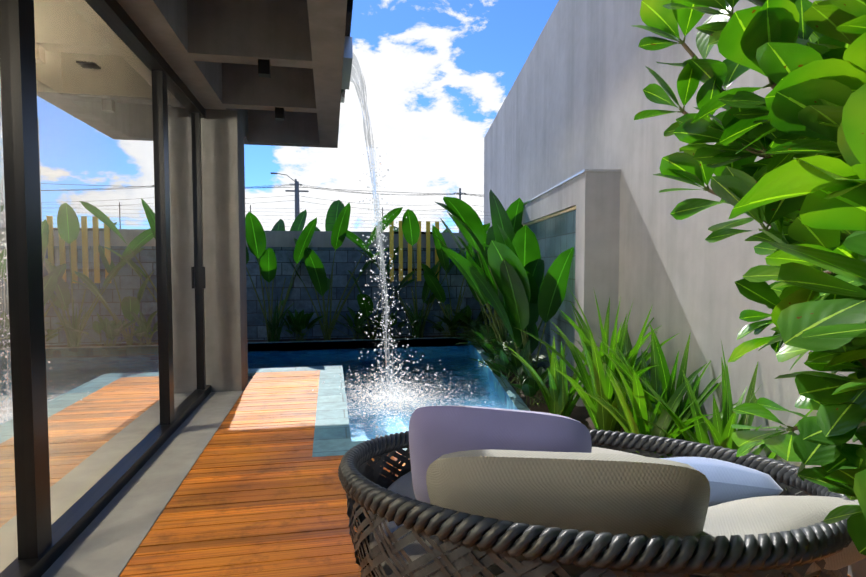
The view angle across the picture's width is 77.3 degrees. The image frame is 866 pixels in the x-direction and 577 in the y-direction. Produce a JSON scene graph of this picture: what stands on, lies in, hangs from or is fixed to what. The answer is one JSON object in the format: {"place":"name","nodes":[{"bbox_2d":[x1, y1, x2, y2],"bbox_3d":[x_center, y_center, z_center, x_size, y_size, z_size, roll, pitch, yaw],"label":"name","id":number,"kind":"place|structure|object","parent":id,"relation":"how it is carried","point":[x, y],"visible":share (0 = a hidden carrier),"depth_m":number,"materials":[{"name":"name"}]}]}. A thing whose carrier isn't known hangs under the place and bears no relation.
{"place":"outdoors","nodes":[
{"label":"outdoors","id":0,"kind":"place"},
{"bbox_2d":[247,337,467,456],"bbox_3d":[-1.352,1.067,6.132,5.400,0.200,5.370,-1,3,-11],"label":"pool coping","id":1,"kind":"object","parent":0,"point":[332,435],"visible":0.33,"depth_m":4.88,"materials":[{"name":"grey stone"}]},
{"bbox_2d":[244,0,558,232],"label":"sky","id":2,"kind":"structure","parent":0,"point":[437,74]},
{"label":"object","id":3,"kind":"structure","parent":0,"visible":0},
{"bbox_2d":[41,391,242,576],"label":"concrete strip","id":4,"kind":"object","parent":3,"relation":"on","point":[108,540],"depth_m":2.83,"materials":[{"name":"concrete"}]},
{"bbox_2d":[201,109,247,391],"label":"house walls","id":5,"kind":"structure","parent":3,"relation":"on","point":[224,227],"depth_m":5.22,"materials":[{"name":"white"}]},
{"bbox_2d":[0,0,210,576],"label":"sliding glass door","id":6,"kind":"structure","parent":5,"relation":"attached to","point":[105,390],"depth_m":2.71,"materials":[{"name":"clear glass"}]},
{"bbox_2d":[117,0,352,147],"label":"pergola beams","id":7,"kind":"structure","parent":5,"relation":"attached to","point":[275,72],"depth_m":3.89,"materials":[{"name":"paint"}]},
{"bbox_2d":[119,370,850,576],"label":"deck terrace","id":8,"kind":"structure","parent":3,"relation":"on","point":[260,491],"depth_m":2.81,"materials":[{"name":"brown wood"}]},
{"bbox_2d":[338,428,853,576],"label":"wicker daybed","id":9,"kind":"object","parent":8,"relation":"on","point":[475,538],"visible":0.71,"depth_m":1.16,"materials":[{"name":"black wicker"}]},
{"bbox_2d":[369,405,865,576],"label":"cushions","id":10,"kind":"object","parent":9,"relation":"on","point":[546,470],"visible":0.73,"depth_m":1.22,"materials":[{"name":"fabric"}]},
{"bbox_2d":[633,0,865,554],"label":"clusia bush","id":11,"kind":"object","parent":8,"relation":"on","point":[799,188],"visible":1,"depth_m":0.93,"materials":[{"name":"green plant"}]},
{"label":"ground","id":12,"kind":"structure","parent":0,"visible":0},
{"bbox_2d":[271,172,465,232],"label":"utility poles","id":13,"kind":"object","parent":12,"relation":"on","point":[297,191],"visible":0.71,"depth_m":28.87,"materials":[{"name":"concrete"}]},
{"bbox_2d":[245,184,483,210],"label":"power lines","id":14,"kind":"object","parent":13,"relation":"attached to","point":[351,192],"visible":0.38,"depth_m":53.77,"materials":[{"name":"black metal"}]},
{"bbox_2d":[246,231,498,341],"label":"back wall","id":15,"kind":"structure","parent":12,"relation":"on","point":[282,245],"depth_m":9.26,"materials":[{"name":"tile"}]},
{"bbox_2d":[245,205,487,228],"bbox_3d":[-3.977,-1.169,8.845,11.308,0.430,0.014,-1,3,-11],"label":"electric fence","id":16,"kind":"object","parent":15,"relation":"on","point":[341,209],"visible":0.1,"depth_m":9.28,"materials":[{"name":"black metal"}]},
{"bbox_2d":[245,200,489,341],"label":"banana plants","id":17,"kind":"object","parent":15,"relation":"on","point":[266,259],"visible":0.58,"depth_m":8.80,"materials":[{"name":"green plant"}]},
{"bbox_2d":[263,295,488,341],"bbox_3d":[-1.389,0.454,8.959,5.495,0.826,1.231,-1,3,-11],"label":"shrub","id":18,"kind":"object","parent":15,"relation":"on","point":[299,322],"visible":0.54,"depth_m":8.99,"materials":[{"name":"green plant"}]},
{"bbox_2d":[389,221,438,280],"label":"wooden slats","id":19,"kind":"structure","parent":15,"relation":"attached to","point":[409,269],"depth_m":9.39,"materials":[{"name":"yellow wood"}]},
{"bbox_2d":[247,338,517,441],"bbox_3d":[-1.480,1.539,6.197,5.163,1.150,4.980,-1,3,-11],"label":"pool edge","id":20,"kind":"object","parent":12,"relation":"in","point":[507,400],"visible":0.13,"depth_m":8.62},
{"bbox_2d":[248,345,507,440],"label":"pool water","id":21,"kind":"structure","parent":20,"relation":"in","point":[454,361],"depth_m":6.45,"materials":[{"name":"blue liquid"}]},
{"bbox_2d":[350,52,395,400],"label":"waterfall stream","id":22,"kind":"structure","parent":21,"relation":"on","point":[355,62],"depth_m":5.37,"materials":[{"name":"clear liquid"}]},
{"bbox_2d":[312,146,492,436],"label":"water droplets","id":23,"kind":"object","parent":21,"relation":"on","point":[391,375],"visible":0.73,"depth_m":5.45},
{"bbox_2d":[467,0,865,576],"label":"boundary wall","id":24,"kind":"structure","parent":12,"relation":"on","point":[575,152],"depth_m":4.56,"materials":[{"name":"grey paint"}]},
{"bbox_2d":[434,190,573,377],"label":"strelitzia plants","id":25,"kind":"object","parent":24,"relation":"on","point":[502,272],"visible":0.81,"depth_m":5.86,"materials":[{"name":"green plant"}]},
{"bbox_2d":[455,318,571,406],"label":"ferns","id":26,"kind":"object","parent":24,"relation":"on","point":[506,362],"visible":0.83,"depth_m":5.74,"materials":[{"name":"green plant"}]},
{"bbox_2d":[502,287,812,458],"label":"strap leaf plants","id":27,"kind":"object","parent":24,"relation":"on","point":[657,405],"visible":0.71,"depth_m":3.25,"materials":[{"name":"green plant"}]}
]}

